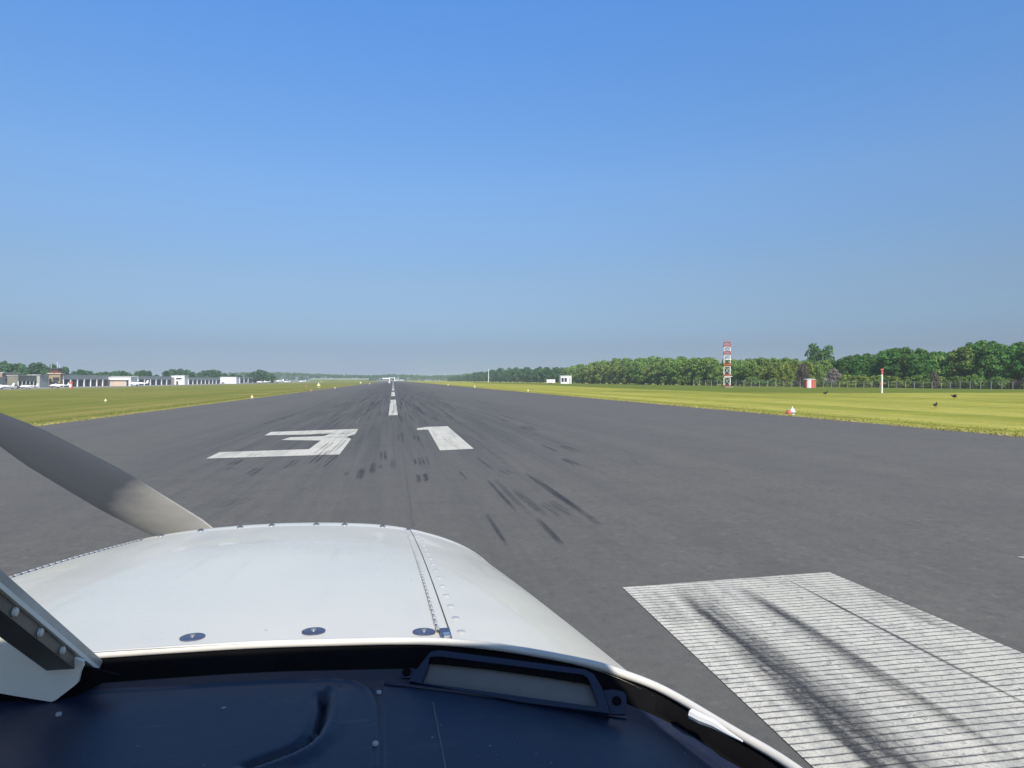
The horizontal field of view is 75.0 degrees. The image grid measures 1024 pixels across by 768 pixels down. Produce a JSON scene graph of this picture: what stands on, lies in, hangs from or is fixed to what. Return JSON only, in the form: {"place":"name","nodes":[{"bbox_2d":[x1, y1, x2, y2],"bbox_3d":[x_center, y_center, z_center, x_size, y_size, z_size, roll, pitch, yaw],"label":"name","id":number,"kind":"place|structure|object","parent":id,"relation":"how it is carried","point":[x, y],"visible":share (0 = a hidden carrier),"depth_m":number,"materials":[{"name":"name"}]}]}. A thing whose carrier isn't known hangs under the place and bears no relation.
{"place":"outdoors","nodes":[
{"label":"outdoors","id":0,"kind":"place"},
{"bbox_2d":[0,373,18,384],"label":"brown building","id":1,"kind":"structure","parent":0,"point":[3,374],"depth_m":276.61,"materials":[{"name":"brick"}]},
{"bbox_2d":[6,375,36,387],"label":"building","id":2,"kind":"structure","parent":0,"point":[19,380],"depth_m":265.70,"materials":[{"name":"grey metal"}]},
{"bbox_2d":[47,362,64,386],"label":"control tower","id":3,"kind":"structure","parent":0,"point":[55,375],"depth_m":286.45,"materials":[{"name":"beige concrete"}]},
{"bbox_2d":[220,377,238,383],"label":"white box building","id":4,"kind":"structure","parent":0,"point":[230,380],"depth_m":595.01,"materials":[{"name":"paint"}]},
{"bbox_2d":[0,380,1023,436],"bbox_3d":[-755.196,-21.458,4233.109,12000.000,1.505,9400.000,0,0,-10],"label":"grass field","id":5,"kind":"structure","parent":0,"point":[967,410],"depth_m":58.93,"materials":[{"name":"green plant"}]},
{"bbox_2d":[1,363,18,372],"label":"tree","id":6,"kind":"object","parent":5,"relation":"on","point":[9,368],"visible":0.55,"depth_m":410.13,"materials":[{"name":"green plant"}]},
{"bbox_2d":[15,364,30,374],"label":"tree","id":7,"kind":"object","parent":5,"relation":"on","point":[22,369],"visible":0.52,"depth_m":433.81,"materials":[{"name":"green plant"}]},
{"bbox_2d":[27,363,43,374],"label":"tree","id":8,"kind":"object","parent":5,"relation":"on","point":[33,368],"visible":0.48,"depth_m":454.03,"materials":[{"name":"green plant"}]},
{"bbox_2d":[39,365,50,374],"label":"tree","id":9,"kind":"object","parent":5,"relation":"on","point":[46,369],"visible":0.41,"depth_m":460.51,"materials":[{"name":"green plant"}]},
{"bbox_2d":[0,382,300,389],"bbox_3d":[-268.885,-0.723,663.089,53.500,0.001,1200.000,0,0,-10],"label":"apron","id":10,"kind":"object","parent":5,"relation":"on","point":[5,388],"visible":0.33,"depth_m":319.82,"materials":[{"name":"concrete"}]},
{"bbox_2d":[36,375,48,386],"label":"pale grey block","id":11,"kind":"structure","parent":10,"relation":"on","point":[42,380],"depth_m":279.93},
{"bbox_2d":[63,375,108,386],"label":"grey hangar","id":12,"kind":"structure","parent":10,"relation":"on","point":[88,380],"depth_m":321.63,"materials":[{"name":"white paint"}]},
{"bbox_2d":[108,377,136,385],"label":"white hangar","id":13,"kind":"structure","parent":10,"relation":"on","point":[118,381],"depth_m":350.11,"materials":[{"name":"paint"}]},
{"bbox_2d":[110,380,125,385],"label":"hangar door","id":14,"kind":"structure","parent":13,"relation":"in","point":[112,382],"depth_m":349.81,"materials":[{"name":"white metal"}]},
{"bbox_2d":[128,380,148,385],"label":"parked plane","id":15,"kind":"object","parent":10,"relation":"on","point":[136,383],"visible":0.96,"depth_m":333.44,"materials":[{"name":"white paint"}]},
{"bbox_2d":[111,376,171,384],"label":"open hangar row","id":16,"kind":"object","parent":10,"relation":"on","point":[156,380],"visible":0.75,"depth_m":412.37,"materials":[{"name":"white paint"}]},
{"bbox_2d":[171,375,187,384],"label":"white block","id":17,"kind":"structure","parent":10,"relation":"on","point":[180,379],"depth_m":454.19,"materials":[{"name":"paint"}]},
{"bbox_2d":[171,377,219,383],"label":"hangar row","id":18,"kind":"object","parent":10,"relation":"on","point":[201,380],"visible":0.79,"depth_m":515.97,"materials":[{"name":"white paint"}]},
{"bbox_2d":[239,377,251,382],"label":"grey shed","id":19,"kind":"structure","parent":10,"relation":"on","point":[245,379],"depth_m":669.45,"materials":[{"name":"white paint"}]},
{"bbox_2d":[249,372,258,382],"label":"tree","id":20,"kind":"object","parent":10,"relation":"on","point":[254,376],"visible":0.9,"depth_m":726.46,"materials":[{"name":"green plant"}]},
{"bbox_2d":[255,369,263,381],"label":"tree","id":21,"kind":"object","parent":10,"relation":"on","point":[261,374],"visible":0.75,"depth_m":739.58,"materials":[{"name":"green plant"}]},
{"bbox_2d":[206,369,217,377],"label":"tree","id":22,"kind":"object","parent":5,"relation":"on","point":[214,373],"visible":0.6,"depth_m":673.73,"materials":[{"name":"green plant"}]},
{"bbox_2d":[266,373,277,382],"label":"tree","id":23,"kind":"object","parent":5,"relation":"on","point":[270,377],"visible":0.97,"depth_m":741.69,"materials":[{"name":"green plant"}]},
{"bbox_2d":[311,379,368,381],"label":"greenhouse row","id":24,"kind":"object","parent":5,"relation":"on","point":[333,380],"visible":0.92,"depth_m":1397.58,"materials":[{"name":"glass"}]},
{"bbox_2d":[227,372,483,380],"bbox_3d":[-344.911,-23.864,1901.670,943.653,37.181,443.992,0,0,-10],"label":"wood","id":25,"kind":"object","parent":5,"relation":"on","point":[293,376],"visible":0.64,"depth_m":1776.61,"materials":[{"name":"green plant"}]},
{"bbox_2d":[0,381,1023,767],"bbox_3d":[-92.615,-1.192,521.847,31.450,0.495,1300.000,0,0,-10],"label":"runway","id":26,"kind":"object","parent":5,"relation":"on","point":[812,593],"visible":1,"depth_m":8.07,"materials":[{"name":"grey asphalt"}]},
{"bbox_2d":[0,413,801,767],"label":"light aircraft","id":27,"kind":"object","parent":26,"relation":"on","point":[180,637],"visible":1,"depth_m":0.71,"materials":[{"name":"white paint"}]},
{"bbox_2d":[527,369,533,382],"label":"tree","id":28,"kind":"object","parent":5,"relation":"on","point":[530,372],"visible":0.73,"depth_m":669.41,"materials":[{"name":"green plant"}]},
{"bbox_2d":[535,368,543,381],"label":"tree","id":29,"kind":"object","parent":5,"relation":"on","point":[539,373],"visible":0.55,"depth_m":634.47,"materials":[{"name":"green plant"}]},
{"bbox_2d":[566,366,575,382],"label":"tree","id":30,"kind":"object","parent":5,"relation":"on","point":[571,370],"visible":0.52,"depth_m":526.61,"materials":[{"name":"green plant"}]},
{"bbox_2d":[578,365,587,383],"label":"tree","id":31,"kind":"object","parent":5,"relation":"on","point":[581,375],"visible":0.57,"depth_m":490.31,"materials":[{"name":"green plant"}]},
{"bbox_2d":[584,364,592,383],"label":"tree","id":32,"kind":"object","parent":5,"relation":"on","point":[586,370],"visible":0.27,"depth_m":475.69,"materials":[{"name":"green plant"}]},
{"bbox_2d":[587,365,597,383],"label":"tree","id":33,"kind":"object","parent":5,"relation":"on","point":[591,372],"visible":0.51,"depth_m":463.71,"materials":[{"name":"green plant"}]},
{"bbox_2d":[593,364,607,383],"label":"tree","id":34,"kind":"object","parent":5,"relation":"on","point":[599,369],"visible":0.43,"depth_m":454.91,"materials":[{"name":"green plant"}]},
{"bbox_2d":[595,364,612,383],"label":"tree","id":35,"kind":"object","parent":5,"relation":"on","point":[607,369],"visible":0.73,"depth_m":439.82,"materials":[{"name":"green plant"}]},
{"bbox_2d":[609,362,619,383],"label":"tree","id":36,"kind":"object","parent":5,"relation":"on","point":[612,373],"visible":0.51,"depth_m":429.56,"materials":[{"name":"green plant"}]},
{"bbox_2d":[613,364,623,383],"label":"tree","id":37,"kind":"object","parent":5,"relation":"on","point":[618,374],"visible":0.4,"depth_m":419.28,"materials":[{"name":"green plant"}]},
{"bbox_2d":[620,361,631,383],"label":"tree","id":38,"kind":"object","parent":5,"relation":"on","point":[628,367],"visible":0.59,"depth_m":409.21,"materials":[{"name":"green plant"}]},
{"bbox_2d":[643,356,654,384],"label":"tree","id":39,"kind":"object","parent":5,"relation":"on","point":[647,360],"visible":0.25,"depth_m":386.91,"materials":[{"name":"green plant"}]},
{"bbox_2d":[473,382,1023,392],"bbox_3d":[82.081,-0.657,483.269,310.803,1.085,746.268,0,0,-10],"label":"rough grass strip","id":40,"kind":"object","parent":5,"relation":"on","point":[788,389],"visible":0.72,"depth_m":167.07,"materials":[{"name":"green plant"}]},
{"bbox_2d":[559,376,571,383],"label":"white cabin","id":41,"kind":"object","parent":40,"relation":"on","point":[565,379],"visible":1,"depth_m":436.92,"materials":[{"name":"paint"}]},
{"bbox_2d":[632,361,651,384],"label":"tree","id":42,"kind":"object","parent":40,"relation":"on","point":[637,369],"visible":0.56,"depth_m":384.10,"materials":[{"name":"green plant"}]},
{"bbox_2d":[638,365,650,384],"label":"tree","id":43,"kind":"object","parent":40,"relation":"on","point":[646,370],"visible":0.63,"depth_m":375.42,"materials":[{"name":"green plant"}]},
{"bbox_2d":[648,361,661,384],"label":"tree","id":44,"kind":"object","parent":40,"relation":"on","point":[653,375],"visible":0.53,"depth_m":357.71,"materials":[{"name":"green plant"}]},
{"bbox_2d":[657,362,670,384],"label":"tree","id":45,"kind":"object","parent":40,"relation":"on","point":[660,372],"visible":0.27,"depth_m":347.75,"materials":[{"name":"green plant"}]},
{"bbox_2d":[662,361,679,384],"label":"tree","id":46,"kind":"object","parent":40,"relation":"on","point":[669,368],"visible":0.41,"depth_m":338.96,"materials":[{"name":"green plant"}]},
{"bbox_2d":[670,359,687,384],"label":"tree","id":47,"kind":"object","parent":40,"relation":"on","point":[679,366],"visible":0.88,"depth_m":328.93,"materials":[{"name":"green plant"}]},
{"bbox_2d":[681,359,690,384],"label":"tree","id":48,"kind":"object","parent":40,"relation":"on","point":[688,362],"visible":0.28,"depth_m":327.45,"materials":[{"name":"green plant"}]},
{"bbox_2d":[682,376,693,384],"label":"shrub","id":49,"kind":"object","parent":40,"relation":"on","point":[686,379],"visible":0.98,"depth_m":317.63,"materials":[{"name":"green plant"}]},
{"bbox_2d":[686,358,700,384],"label":"tree","id":50,"kind":"object","parent":40,"relation":"on","point":[692,368],"visible":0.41,"depth_m":321.20,"materials":[{"name":"green plant"}]},
{"bbox_2d":[693,359,710,384],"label":"tree","id":51,"kind":"object","parent":40,"relation":"on","point":[702,369],"visible":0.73,"depth_m":310.04,"materials":[{"name":"green plant"}]},
{"bbox_2d":[706,359,720,385],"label":"tree","id":52,"kind":"object","parent":40,"relation":"on","point":[714,365],"visible":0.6,"depth_m":301.79,"materials":[{"name":"green plant"}]},
{"bbox_2d":[714,365,725,377],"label":"tree","id":53,"kind":"object","parent":40,"relation":"on","point":[718,371],"visible":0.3,"depth_m":292.98,"materials":[{"name":"green plant"}]},
{"bbox_2d":[714,375,726,384],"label":"shrub","id":54,"kind":"object","parent":40,"relation":"on","point":[720,379],"visible":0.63,"depth_m":286.15,"materials":[{"name":"green plant"}]},
{"bbox_2d":[723,342,731,386],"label":"lattice mast","id":55,"kind":"object","parent":40,"relation":"on","point":[727,376],"visible":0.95,"depth_m":203.73,"materials":[{"name":"metal"}]},
{"bbox_2d":[721,363,736,385],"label":"tree","id":56,"kind":"object","parent":40,"relation":"on","point":[733,368],"visible":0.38,"depth_m":286.90,"materials":[{"name":"green plant"}]},
{"bbox_2d":[733,363,747,384],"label":"tree","id":57,"kind":"object","parent":40,"relation":"on","point":[739,367],"visible":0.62,"depth_m":274.33,"materials":[{"name":"green plant"}]},
{"bbox_2d":[739,362,762,385],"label":"tree","id":58,"kind":"object","parent":40,"relation":"on","point":[749,370],"visible":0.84,"depth_m":267.61,"materials":[{"name":"green plant"}]},
{"bbox_2d":[748,377,759,385],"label":"shrub","id":59,"kind":"object","parent":40,"relation":"on","point":[755,381],"visible":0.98,"depth_m":261.18,"materials":[{"name":"green plant"}]},
{"bbox_2d":[754,365,769,385],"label":"tree","id":60,"kind":"object","parent":40,"relation":"on","point":[761,370],"visible":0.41,"depth_m":267.72,"materials":[{"name":"green plant"}]},
{"bbox_2d":[756,357,774,385],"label":"tree","id":61,"kind":"object","parent":40,"relation":"on","point":[764,362],"visible":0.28,"depth_m":274.77,"materials":[{"name":"green plant"}]},
{"bbox_2d":[758,365,781,385],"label":"tree","id":62,"kind":"object","parent":40,"relation":"on","point":[771,371],"visible":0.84,"depth_m":260.84,"materials":[{"name":"green plant"}]},
{"bbox_2d":[774,357,789,366],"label":"tree","id":63,"kind":"object","parent":40,"relation":"on","point":[778,362],"visible":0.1,"depth_m":273.76,"materials":[{"name":"green plant"}]},
{"bbox_2d":[776,361,789,384],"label":"tree","id":64,"kind":"object","parent":40,"relation":"on","point":[782,365],"visible":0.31,"depth_m":260.66,"materials":[{"name":"green plant"}]},
{"bbox_2d":[778,366,794,386],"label":"tree","id":65,"kind":"object","parent":40,"relation":"on","point":[787,373],"visible":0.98,"depth_m":235.70,"materials":[{"name":"green plant"}]},
{"bbox_2d":[788,361,800,385],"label":"tree","id":66,"kind":"object","parent":40,"relation":"on","point":[794,366],"visible":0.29,"depth_m":254.33,"materials":[{"name":"green plant"}]},
{"bbox_2d":[795,363,809,386],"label":"tree","id":67,"kind":"object","parent":40,"relation":"on","point":[803,375],"visible":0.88,"depth_m":235.92,"materials":[{"name":"grey plant"}]},
{"bbox_2d":[800,361,816,378],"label":"tree","id":68,"kind":"object","parent":40,"relation":"on","point":[810,367],"visible":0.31,"depth_m":247.40,"materials":[{"name":"green plant"}]},
{"bbox_2d":[803,379,815,387],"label":"striped hut","id":69,"kind":"object","parent":40,"relation":"on","point":[809,383],"visible":0.95,"depth_m":195.84,"materials":[{"name":"red paint"}]},
{"bbox_2d":[812,363,824,386],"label":"tree","id":70,"kind":"object","parent":40,"relation":"on","point":[819,370],"visible":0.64,"depth_m":247.00,"materials":[{"name":"green plant"}]},
{"bbox_2d":[804,343,834,385],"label":"tall tree","id":71,"kind":"object","parent":40,"relation":"on","point":[821,354],"visible":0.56,"depth_m":297.31,"materials":[{"name":"green plant"}]},
{"bbox_2d":[814,359,834,385],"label":"tree","id":72,"kind":"object","parent":40,"relation":"on","point":[827,365],"visible":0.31,"depth_m":251.55,"materials":[{"name":"green plant"}]},
{"bbox_2d":[822,368,841,386],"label":"bush","id":73,"kind":"object","parent":40,"relation":"on","point":[834,378],"visible":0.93,"depth_m":224.68,"materials":[{"name":"grey plant"}]},
{"bbox_2d":[833,358,841,386],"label":"tree","id":74,"kind":"object","parent":40,"relation":"on","point":[836,365],"visible":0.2,"depth_m":250.82,"materials":[{"name":"green plant"}]},
{"bbox_2d":[837,375,851,386],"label":"shrub","id":75,"kind":"object","parent":40,"relation":"on","point":[843,379],"visible":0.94,"depth_m":220.85,"materials":[{"name":"green plant"}]},
{"bbox_2d":[837,355,856,386],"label":"tree","id":76,"kind":"object","parent":40,"relation":"on","point":[846,364],"visible":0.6,"depth_m":245.74,"materials":[{"name":"green plant"}]},
{"bbox_2d":[842,375,862,385],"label":"shrub","id":77,"kind":"object","parent":40,"relation":"on","point":[853,379],"visible":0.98,"depth_m":219.94,"materials":[{"name":"green plant"}]},
{"bbox_2d":[693,380,1023,389],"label":"perimeter fence","id":78,"kind":"object","parent":40,"relation":"on","point":[941,382],"visible":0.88,"depth_m":200.11,"materials":[{"name":"grey metal"}]},
{"bbox_2d":[852,355,869,385],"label":"tree","id":79,"kind":"object","parent":40,"relation":"on","point":[862,361],"visible":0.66,"depth_m":242.26,"materials":[{"name":"green plant"}]},
{"bbox_2d":[856,375,872,386],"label":"shrub","id":80,"kind":"object","parent":40,"relation":"on","point":[865,378],"visible":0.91,"depth_m":218.80,"materials":[{"name":"green plant"}]},
{"bbox_2d":[858,353,877,386],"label":"tree","id":81,"kind":"object","parent":40,"relation":"on","point":[871,358],"visible":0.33,"depth_m":241.78,"materials":[{"name":"green plant"}]},
{"bbox_2d":[866,375,886,386],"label":"shrub","id":82,"kind":"object","parent":40,"relation":"on","point":[873,377],"visible":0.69,"depth_m":222.17,"materials":[{"name":"green plant"}]},
{"bbox_2d":[868,354,886,386],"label":"tree","id":83,"kind":"object","parent":40,"relation":"on","point":[876,368],"visible":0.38,"depth_m":229.37,"materials":[{"name":"green plant"}]},
{"bbox_2d":[880,349,901,387],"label":"tree","id":84,"kind":"object","parent":40,"relation":"on","point":[889,359],"visible":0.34,"depth_m":223.84,"materials":[{"name":"green plant"}]},
{"bbox_2d":[883,376,900,387],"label":"shrub","id":85,"kind":"object","parent":40,"relation":"on","point":[893,380],"visible":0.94,"depth_m":217.06,"materials":[{"name":"green plant"}]},
{"bbox_2d":[888,353,914,387],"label":"tree","id":86,"kind":"object","parent":40,"relation":"on","point":[901,363],"visible":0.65,"depth_m":218.67,"materials":[{"name":"green plant"}]},
{"bbox_2d":[896,346,914,356],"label":"tree","id":87,"kind":"object","parent":40,"relation":"on","point":[907,349],"visible":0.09,"depth_m":233.16,"materials":[{"name":"green plant"}]},
{"bbox_2d":[904,375,922,387],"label":"shrub","id":88,"kind":"object","parent":40,"relation":"on","point":[914,378],"visible":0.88,"depth_m":212.83,"materials":[{"name":"green plant"}]},
{"bbox_2d":[904,353,933,387],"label":"tree","id":89,"kind":"object","parent":40,"relation":"on","point":[918,364],"visible":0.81,"depth_m":214.30,"materials":[{"name":"green plant"}]},
{"bbox_2d":[919,353,941,387],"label":"tree","id":90,"kind":"object","parent":40,"relation":"on","point":[929,357],"visible":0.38,"depth_m":214.72,"materials":[{"name":"green plant"}]},
{"bbox_2d":[930,370,939,388],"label":"tree","id":91,"kind":"object","parent":40,"relation":"on","point":[934,376],"visible":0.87,"depth_m":202.43,"materials":[{"name":"grey plant"}]},
{"bbox_2d":[929,354,949,387],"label":"tree","id":92,"kind":"object","parent":40,"relation":"on","point":[941,359],"visible":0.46,"depth_m":214.83,"materials":[{"name":"green plant"}]},
{"bbox_2d":[939,357,964,387],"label":"tree","id":93,"kind":"object","parent":40,"relation":"on","point":[945,374],"visible":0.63,"depth_m":211.56,"materials":[{"name":"green plant"}]},
{"bbox_2d":[949,376,968,388],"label":"shrub","id":94,"kind":"object","parent":40,"relation":"on","point":[956,378],"visible":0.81,"depth_m":204.23,"materials":[{"name":"green plant"}]},
{"bbox_2d":[944,345,976,387],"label":"tree","id":95,"kind":"object","parent":40,"relation":"on","point":[958,355],"visible":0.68,"depth_m":208.35,"materials":[{"name":"green plant"}]},
{"bbox_2d":[962,344,982,388],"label":"tree","id":96,"kind":"object","parent":40,"relation":"on","point":[975,347],"visible":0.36,"depth_m":206.87,"materials":[{"name":"green plant"}]},
{"bbox_2d":[965,374,982,388],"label":"shrub","id":97,"kind":"object","parent":40,"relation":"on","point":[973,377],"visible":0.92,"depth_m":199.65,"materials":[{"name":"green plant"}]},
{"bbox_2d":[969,345,1009,388],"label":"tree","id":98,"kind":"object","parent":40,"relation":"on","point":[987,358],"visible":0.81,"depth_m":202.57,"materials":[{"name":"green plant"}]},
{"bbox_2d":[975,340,1004,348],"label":"tree","id":99,"kind":"object","parent":40,"relation":"on","point":[982,343],"visible":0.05,"depth_m":211.24,"materials":[{"name":"green plant"}]},
{"bbox_2d":[985,348,1013,388],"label":"tree","id":100,"kind":"object","parent":40,"relation":"on","point":[1000,354],"visible":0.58,"depth_m":201.00,"materials":[{"name":"green plant"}]},
{"bbox_2d":[990,376,1008,388],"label":"shrub","id":101,"kind":"object","parent":40,"relation":"on","point":[999,382],"visible":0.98,"depth_m":194.37,"materials":[{"name":"green plant"}]},
{"bbox_2d":[999,348,1019,388],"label":"tree","id":102,"kind":"object","parent":40,"relation":"on","point":[1011,353],"visible":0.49,"depth_m":199.73,"materials":[{"name":"green plant"}]},
{"bbox_2d":[1009,379,1020,388],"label":"shrub","id":103,"kind":"object","parent":40,"relation":"on","point":[1015,385],"visible":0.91,"depth_m":194.96,"materials":[{"name":"grey plant"}]},
{"bbox_2d":[1010,346,1023,388],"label":"tree","id":104,"kind":"object","parent":40,"relation":"on","point":[1019,354],"visible":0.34,"depth_m":198.60,"materials":[{"name":"green plant"}]},
{"bbox_2d":[1011,348,1023,382],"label":"tree","id":105,"kind":"object","parent":40,"relation":"on","point":[1019,365],"visible":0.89,"depth_m":196.20,"materials":[{"name":"green plant"}]},
{"bbox_2d":[0,0,1023,379],"label":"sky","id":106,"kind":"structure","parent":0,"point":[349,187],"materials":[{"name":"blue"}]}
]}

